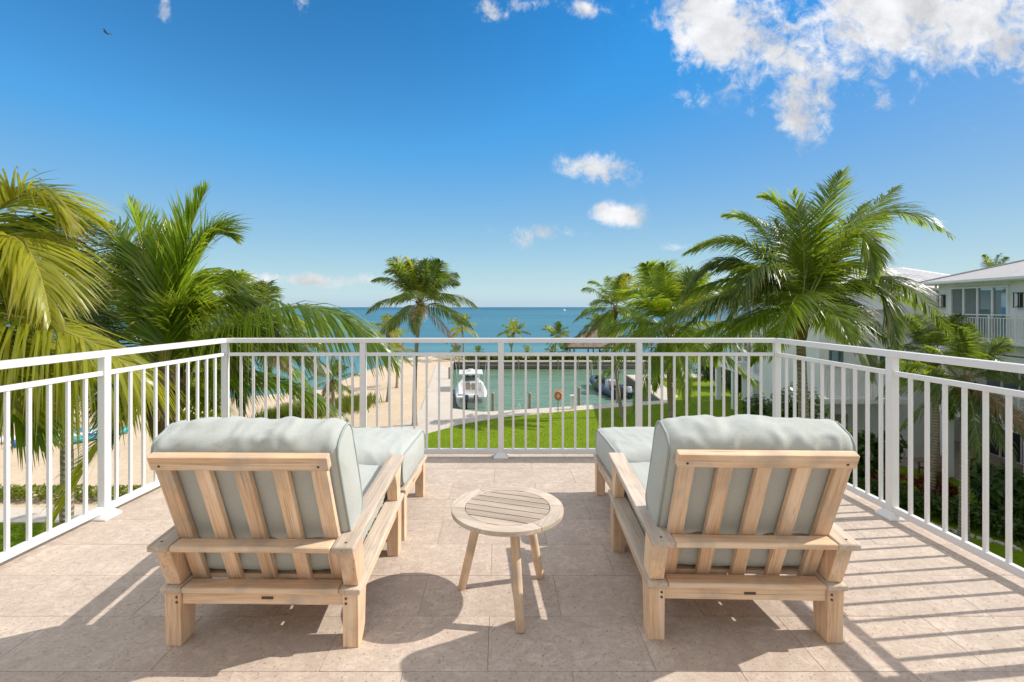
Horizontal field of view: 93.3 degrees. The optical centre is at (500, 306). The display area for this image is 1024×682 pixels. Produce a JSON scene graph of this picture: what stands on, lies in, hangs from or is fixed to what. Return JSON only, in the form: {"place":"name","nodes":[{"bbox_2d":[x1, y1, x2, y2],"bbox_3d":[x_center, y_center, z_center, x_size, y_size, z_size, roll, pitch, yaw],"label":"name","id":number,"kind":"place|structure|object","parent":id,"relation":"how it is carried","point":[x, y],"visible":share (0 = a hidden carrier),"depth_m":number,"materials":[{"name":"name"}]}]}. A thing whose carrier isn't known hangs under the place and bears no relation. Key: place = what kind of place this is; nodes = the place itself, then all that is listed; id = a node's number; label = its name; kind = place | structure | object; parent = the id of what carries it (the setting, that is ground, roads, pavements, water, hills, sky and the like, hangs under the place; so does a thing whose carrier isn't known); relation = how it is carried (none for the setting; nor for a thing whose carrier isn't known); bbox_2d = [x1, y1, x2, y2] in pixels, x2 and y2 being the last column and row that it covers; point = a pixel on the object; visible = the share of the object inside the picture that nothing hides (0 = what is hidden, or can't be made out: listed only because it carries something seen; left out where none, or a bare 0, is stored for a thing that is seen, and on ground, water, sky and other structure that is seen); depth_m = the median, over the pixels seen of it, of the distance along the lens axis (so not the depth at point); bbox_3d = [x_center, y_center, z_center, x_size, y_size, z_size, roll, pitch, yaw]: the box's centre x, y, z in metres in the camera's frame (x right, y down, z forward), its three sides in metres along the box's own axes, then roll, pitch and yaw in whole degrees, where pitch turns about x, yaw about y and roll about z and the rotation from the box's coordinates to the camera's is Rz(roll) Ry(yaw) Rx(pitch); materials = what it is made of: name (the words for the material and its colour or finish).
{"place":"outdoors","nodes":[
{"label":"outdoors","id":0,"kind":"place"},
{"bbox_2d":[0,507,96,522],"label":"garden path","id":1,"kind":"structure","parent":0,"point":[17,514],"depth_m":18.62,"materials":[{"name":"concrete"}]},
{"bbox_2d":[247,391,382,418],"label":"beach grass","id":2,"kind":"structure","parent":0,"point":[345,406],"depth_m":35.71,"materials":[{"name":"green plant"}]},
{"bbox_2d":[0,356,676,506],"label":"ground","id":3,"kind":"structure","parent":0,"point":[17,475],"depth_m":33.65,"materials":[{"name":"beige sand"}]},
{"bbox_2d":[0,483,140,501],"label":"hedge","id":4,"kind":"object","parent":3,"relation":"on","point":[18,492],"visible":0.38,"depth_m":20.08,"materials":[{"name":"green plant"}]},
{"bbox_2d":[59,430,95,436],"bbox_3d":[-25.884,7.715,30.018,0.800,0.640,3.400,0,0,32],"label":"kayak","id":5,"kind":"object","parent":3,"relation":"on","point":[74,434],"visible":0.06,"depth_m":29.65,"materials":[{"name":"teal plastic"}]},
{"bbox_2d":[73,427,127,442],"bbox_3d":[-24.540,7.715,29.436,0.800,0.640,3.400,0,0,30],"label":"kayak","id":6,"kind":"object","parent":3,"relation":"on","point":[125,431],"visible":0.16,"depth_m":28.92,"materials":[{"name":"teal plastic"}]},
{"bbox_2d":[308,357,359,417],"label":"palm tree","id":7,"kind":"object","parent":3,"relation":"on","point":[332,387],"visible":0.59,"depth_m":32.81,"materials":[{"name":"green plant"}]},
{"bbox_2d":[371,314,407,401],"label":"palm tree","id":8,"kind":"object","parent":3,"relation":"on","point":[396,333],"visible":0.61,"depth_m":40.65,"materials":[{"name":"green plant"}]},
{"bbox_2d":[380,333,413,387],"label":"palm tree","id":9,"kind":"object","parent":3,"relation":"on","point":[397,346],"visible":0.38,"depth_m":47.85,"materials":[{"name":"green plant"}]},
{"bbox_2d":[365,256,478,425],"bbox_3d":[-5.135,2.186,32.608,7.378,11.758,7.918,0,0,0],"label":"palm tree","id":10,"kind":"object","parent":3,"relation":"on","point":[426,270],"visible":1,"depth_m":32.07,"materials":[{"name":"green plant"}]},
{"bbox_2d":[454,360,664,368],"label":"seawall","id":11,"kind":"object","parent":3,"relation":"on","point":[518,364],"visible":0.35,"depth_m":70.82,"materials":[{"name":"concrete"}]},
{"bbox_2d":[915,259,1023,477],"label":"white house","id":12,"kind":"structure","parent":3,"relation":"on","point":[989,301],"depth_m":20.83,"materials":[{"name":"white paint"}]},
{"bbox_2d":[950,285,1009,340],"bbox_3d":[20.632,0.245,20.873,0.100,2.250,2.900,0,0,7],"label":"sliding door","id":13,"kind":"structure","parent":12,"relation":"in","point":[980,299],"depth_m":20.57,"materials":[{"name":"white metal"}]},
{"bbox_2d":[980,427,1023,464],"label":"sliding door","id":14,"kind":"structure","parent":12,"relation":"in","point":[1018,440],"depth_m":24.80,"materials":[{"name":"white glass"}]},
{"bbox_2d":[985,355,1023,390],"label":"sliding door","id":15,"kind":"structure","parent":12,"relation":"in","point":[990,382],"depth_m":25.24,"materials":[{"name":"white glass"}]},
{"bbox_2d":[981,253,1010,267],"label":"palm tree","id":16,"kind":"object","parent":3,"relation":"on","point":[987,263],"visible":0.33,"depth_m":45.70,"materials":[{"name":"green plant"}]},
{"bbox_2d":[4,307,741,401],"bbox_3d":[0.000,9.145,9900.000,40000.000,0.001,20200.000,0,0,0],"label":"sea","id":17,"kind":"structure","parent":0,"point":[490,321],"depth_m":215.11,"materials":[{"name":"liquid"}]},
{"bbox_2d":[0,454,1023,681],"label":"terrace floor","id":18,"kind":"structure","parent":0,"point":[84,602],"depth_m":2.10,"materials":[{"name":"tile"}]},
{"bbox_2d":[147,416,403,647],"bbox_3d":[-0.938,0.888,2.233,0.792,0.914,1.005,0,0,1],"label":"lounge chair","id":19,"kind":"object","parent":18,"relation":"on","point":[304,501],"visible":1,"depth_m":1.87,"materials":[{"name":"brown wood"}]},
{"bbox_2d":[353,427,426,540],"bbox_3d":[-0.931,1.085,3.136,0.794,0.521,0.809,0,0,1],"label":"ottoman","id":20,"kind":"object","parent":18,"relation":"on","point":[376,445],"visible":0.36,"depth_m":3.00,"materials":[{"name":"white fabric"}]},
{"bbox_2d":[451,486,563,632],"bbox_3d":[0.033,1.136,2.240,0.518,0.426,0.518,0,0,19],"label":"side table","id":21,"kind":"object","parent":18,"relation":"on","point":[514,513],"visible":1,"depth_m":2.18,"materials":[{"name":"brown wood"}]},
{"bbox_2d":[0,338,1023,579],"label":"terrace railing","id":22,"kind":"object","parent":18,"relation":"on","point":[106,510],"visible":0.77,"depth_m":3.29,"materials":[{"name":"white metal"}]},
{"bbox_2d":[593,427,654,494],"bbox_3d":[1.065,1.085,3.151,0.794,0.520,0.807,0,0,2],"label":"ottoman","id":23,"kind":"object","parent":18,"relation":"on","point":[633,444],"visible":0.29,"depth_m":3.12,"materials":[{"name":"white fabric"}]},
{"bbox_2d":[608,414,860,642],"bbox_3d":[0.994,0.888,2.263,0.792,0.913,1.006,0,0,2],"label":"lounge chair","id":24,"kind":"object","parent":18,"relation":"on","point":[736,497],"visible":1,"depth_m":1.90,"materials":[{"name":"brown wood"}]},
{"bbox_2d":[0,378,1023,567],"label":"lawn","id":25,"kind":"structure","parent":0,"point":[999,550],"depth_m":31.08,"materials":[{"name":"green plant"}]},
{"bbox_2d":[6,253,152,524],"bbox_3d":[-9.102,3.439,9.832,4.409,9.238,4.303,0,0,44],"label":"palm tree","id":26,"kind":"object","parent":25,"relation":"on","point":[62,465],"visible":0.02,"depth_m":10.05,"materials":[{"name":"green plant"}]},
{"bbox_2d":[0,166,194,471],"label":"palm tree","id":27,"kind":"object","parent":25,"relation":"on","point":[34,289],"visible":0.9,"depth_m":4.55,"materials":[{"name":"green plant"}]},
{"bbox_2d":[37,179,403,533],"bbox_3d":[-3.861,3.230,6.530,5.446,9.639,3.391,0,0,0],"label":"palm tree","id":28,"kind":"object","parent":25,"relation":"on","point":[165,292],"visible":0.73,"depth_m":5.93,"materials":[{"name":"green plant"}]},
{"bbox_2d":[183,269,327,416],"bbox_3d":[-9.337,3.331,17.280,6.040,9.452,5.182,0,0,0],"label":"palm tree","id":29,"kind":"object","parent":25,"relation":"on","point":[274,291],"visible":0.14,"depth_m":17.36,"materials":[{"name":"green plant"}]},
{"bbox_2d":[554,389,561,412],"bbox_3d":[4.381,7.125,36.565,0.620,1.780,0.170,0,0,0],"label":"life ring station","id":30,"kind":"object","parent":25,"relation":"on","point":[558,395],"visible":0.92,"depth_m":36.61,"materials":[{"name":"orange plastic"}]},
{"bbox_2d":[572,272,657,417],"bbox_3d":[8.394,2.773,35.065,6.042,10.615,5.336,0,0,23],"label":"palm tree","id":31,"kind":"object","parent":25,"relation":"on","point":[622,281],"visible":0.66,"depth_m":34.52,"materials":[{"name":"green plant"}]},
{"bbox_2d":[591,258,763,417],"bbox_3d":[7.762,2.933,21.916,7.205,10.283,7.151,0,0,13],"label":"palm tree","id":32,"kind":"object","parent":25,"relation":"on","point":[661,289],"visible":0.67,"depth_m":21.34,"materials":[{"name":"green plant"}]},
{"bbox_2d":[694,360,728,387],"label":"shrub","id":33,"kind":"object","parent":25,"relation":"on","point":[706,372],"visible":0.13,"depth_m":47.75,"materials":[{"name":"green plant"}]},
{"bbox_2d":[725,356,741,396],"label":"shrub","id":34,"kind":"object","parent":25,"relation":"on","point":[728,375],"visible":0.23,"depth_m":42.67,"materials":[{"name":"green plant"}]},
{"bbox_2d":[741,393,782,415],"bbox_3d":[15.492,6.521,27.111,3.892,3.130,2.415,0,0,38],"label":"shrub","id":35,"kind":"object","parent":25,"relation":"on","point":[754,409],"visible":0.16,"depth_m":27.60,"materials":[{"name":"green plant"}]},
{"bbox_2d":[766,382,829,418],"bbox_3d":[15.075,5.902,24.538,2.618,4.347,1.880,0,0,0],"label":"shrub","id":36,"kind":"object","parent":25,"relation":"on","point":[790,409],"visible":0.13,"depth_m":24.15,"materials":[{"name":"green plant"}]},
{"bbox_2d":[640,165,957,418],"bbox_3d":[9.053,1.822,14.957,10.284,12.474,5.608,0,0,-28],"label":"palm tree","id":37,"kind":"object","parent":25,"relation":"on","point":[806,269],"visible":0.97,"depth_m":14.25,"materials":[{"name":"green plant"}]},
{"bbox_2d":[834,420,852,432],"bbox_3d":[15.684,6.743,23.438,2.762,2.682,2.114,0,0,0],"label":"shrub","id":38,"kind":"object","parent":25,"relation":"on","point":[848,430],"visible":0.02,"depth_m":23.20,"materials":[{"name":"green plant"}]},
{"bbox_2d":[762,267,948,456],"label":"white wing","id":39,"kind":"structure","parent":25,"relation":"on","point":[852,358],"depth_m":25.60,"materials":[{"name":"white paint"}]},
{"bbox_2d":[826,349,844,366],"bbox_3d":[17.750,2.695,25.570,0.950,0.950,0.100,0,0,0],"label":"window","id":40,"kind":"structure","parent":39,"relation":"in","point":[831,355],"depth_m":25.58,"materials":[{"name":"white glass"}]},
{"bbox_2d":[834,413,849,428],"bbox_3d":[17.950,6.745,25.570,1.000,2.300,0.100,0,0,0],"label":"door","id":41,"kind":"structure","parent":39,"relation":"in","point":[837,416],"depth_m":25.58,"materials":[{"name":"white metal"}]},
{"bbox_2d":[870,355,884,368],"bbox_3d":[20.000,2.845,25.570,1.100,1.200,0.100,0,0,0],"label":"window","id":42,"kind":"structure","parent":39,"relation":"in","point":[880,358],"depth_m":25.58,"materials":[{"name":"white metal"}]},
{"bbox_2d":[849,428,907,483],"bbox_3d":[16.627,6.763,21.703,2.648,2.677,1.935,0,0,0],"label":"shrub","id":43,"kind":"object","parent":25,"relation":"on","point":[861,453],"visible":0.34,"depth_m":21.34,"materials":[{"name":"green plant"}]},
{"bbox_2d":[862,471,907,493],"bbox_3d":[16.482,7.557,20.607,1.669,1.228,1.575,0,0,0],"label":"shrub","id":44,"kind":"object","parent":25,"relation":"on","point":[901,475],"visible":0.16,"depth_m":20.41,"materials":[{"name":"red plant"}]},
{"bbox_2d":[916,453,941,474],"bbox_3d":[20.474,7.467,22.878,0.995,1.050,0.790,0,0,-10],"label":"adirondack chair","id":45,"kind":"object","parent":25,"relation":"on","point":[939,466],"visible":0.27,"depth_m":22.81,"materials":[{"name":"brown wood"}]},
{"bbox_2d":[874,312,989,491],"bbox_3d":[17.745,4.103,19.922,3.844,7.916,4.029,0,0,0],"label":"palm tree","id":46,"kind":"object","parent":25,"relation":"on","point":[936,336],"visible":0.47,"depth_m":19.83,"materials":[{"name":"green plant"}]},
{"bbox_2d":[913,475,958,498],"bbox_3d":[18.035,7.562,20.069,1.468,1.058,1.471,0,0,33],"label":"shrub","id":47,"kind":"object","parent":25,"relation":"on","point":[952,489],"visible":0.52,"depth_m":19.83,"materials":[{"name":"red plant"}]},
{"bbox_2d":[848,477,1023,546],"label":"hedge","id":48,"kind":"object","parent":25,"relation":"on","point":[998,518],"visible":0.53,"depth_m":17.79,"materials":[{"name":"green plant"}]},
{"bbox_2d":[875,322,1023,541],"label":"palm tree","id":49,"kind":"object","parent":25,"relation":"on","point":[964,344],"visible":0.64,"depth_m":16.02,"materials":[{"name":"green plant"}]},
{"bbox_2d":[930,522,1022,550],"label":"border stones","id":50,"kind":"object","parent":25,"relation":"on","point":[1015,547],"visible":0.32,"depth_m":16.57,"materials":[{"name":"grey stone"}]},
{"bbox_2d":[958,457,1023,522],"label":"shrub","id":51,"kind":"object","parent":25,"relation":"on","point":[996,489],"visible":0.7,"depth_m":17.24,"materials":[{"name":"green plant"}]},
{"bbox_2d":[0,0,1023,306],"label":"sky","id":52,"kind":"structure","parent":0,"point":[538,150],"materials":[{"name":"blue"}]},
{"bbox_2d":[432,356,647,360],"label":"dock","id":53,"kind":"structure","parent":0,"point":[447,358],"depth_m":72.07,"materials":[{"name":"grey concrete"}]},
{"bbox_2d":[450,344,461,358],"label":"palm tree","id":54,"kind":"object","parent":53,"relation":"on","point":[455,350],"visible":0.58,"depth_m":73.97,"materials":[{"name":"green plant"}]},
{"bbox_2d":[446,314,478,359],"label":"palm tree","id":55,"kind":"object","parent":53,"relation":"on","point":[461,328],"visible":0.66,"depth_m":72.20,"materials":[{"name":"green plant"}]},
{"bbox_2d":[473,345,483,351],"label":"palm tree","id":56,"kind":"object","parent":53,"relation":"on","point":[478,348],"visible":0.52,"depth_m":74.99,"materials":[{"name":"green plant"}]},
{"bbox_2d":[497,318,531,351],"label":"palm tree","id":57,"kind":"object","parent":53,"relation":"on","point":[508,330],"visible":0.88,"depth_m":75.69,"materials":[{"name":"green plant"}]},
{"bbox_2d":[522,344,532,351],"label":"palm tree","id":58,"kind":"object","parent":53,"relation":"on","point":[528,348],"visible":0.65,"depth_m":74.84,"materials":[{"name":"green plant"}]},
{"bbox_2d":[544,344,558,351],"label":"palm tree","id":59,"kind":"object","parent":53,"relation":"on","point":[552,346],"visible":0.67,"depth_m":74.85,"materials":[{"name":"green plant"}]},
{"bbox_2d":[541,321,569,351],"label":"palm tree","id":60,"kind":"object","parent":53,"relation":"on","point":[557,329],"visible":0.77,"depth_m":76.79,"materials":[{"name":"green plant"}]},
{"bbox_2d":[461,356,657,359],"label":"hedge","id":61,"kind":"object","parent":53,"relation":"on","point":[534,357],"visible":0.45,"depth_m":72.63,"materials":[{"name":"green plant"}]},
{"bbox_2d":[560,345,568,351],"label":"palm tree","id":62,"kind":"object","parent":53,"relation":"on","point":[565,348],"visible":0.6,"depth_m":74.81,"materials":[{"name":"green plant"}]},
{"bbox_2d":[583,312,607,351],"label":"palm tree","id":63,"kind":"object","parent":53,"relation":"on","point":[594,315],"visible":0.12,"depth_m":79.53,"materials":[{"name":"green plant"}]},
{"bbox_2d":[563,330,634,351],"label":"thatched hut","id":64,"kind":"object","parent":53,"relation":"on","point":[587,346],"visible":0.19,"depth_m":74.90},
{"bbox_2d":[391,366,701,433],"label":"path","id":65,"kind":"structure","parent":0,"point":[444,406],"depth_m":37.32,"materials":[{"name":"concrete"}]},
{"bbox_2d":[570,395,576,408],"bbox_3d":[5.722,7.450,37.888,0.524,1.090,0.384,0,0,0],"label":"dock pedestal","id":66,"kind":"object","parent":65,"relation":"on","point":[572,401],"visible":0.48,"depth_m":37.77,"materials":[{"name":"white plastic"}]},
{"bbox_2d":[453,369,692,411],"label":"basin water","id":67,"kind":"structure","parent":0,"point":[519,386],"depth_m":55.26,"materials":[{"name":"teal liquid"}]},
{"bbox_2d":[454,357,486,408],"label":"motor boat","id":68,"kind":"object","parent":67,"relation":"on","point":[470,390],"visible":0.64,"depth_m":45.92,"materials":[{"name":"white paint"}]},
{"bbox_2d":[491,392,494,410],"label":"piling","id":69,"kind":"object","parent":67,"relation":"in","point":[492,401],"visible":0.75,"depth_m":40.98,"materials":[{"name":"wood"}]},
{"bbox_2d":[528,392,531,408],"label":"piling","id":70,"kind":"object","parent":67,"relation":"in","point":[529,400],"visible":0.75,"depth_m":42.20,"materials":[{"name":"brown wood"}]},
{"bbox_2d":[577,387,580,405],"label":"piling","id":71,"kind":"object","parent":67,"relation":"in","point":[578,396],"visible":0.75,"depth_m":43.68,"materials":[{"name":"brown wood"}]},
{"bbox_2d":[589,369,634,399],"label":"inflatable boat","id":72,"kind":"object","parent":67,"relation":"on","point":[606,386],"visible":0.62,"depth_m":50.22,"materials":[{"name":"rubber"}]},
{"bbox_2d":[709,286,944,439],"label":"white house","id":73,"kind":"structure","parent":0,"point":[754,371],"depth_m":37.83,"materials":[{"name":"white paint"}]},
{"bbox_2d":[744,343,750,360],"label":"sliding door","id":74,"kind":"structure","parent":73,"relation":"in","point":[746,344],"depth_m":40.33,"materials":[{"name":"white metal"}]},
{"bbox_2d":[899,440,1023,490],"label":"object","id":75,"kind":"structure","parent":0,"point":[995,460],"depth_m":24.91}
]}

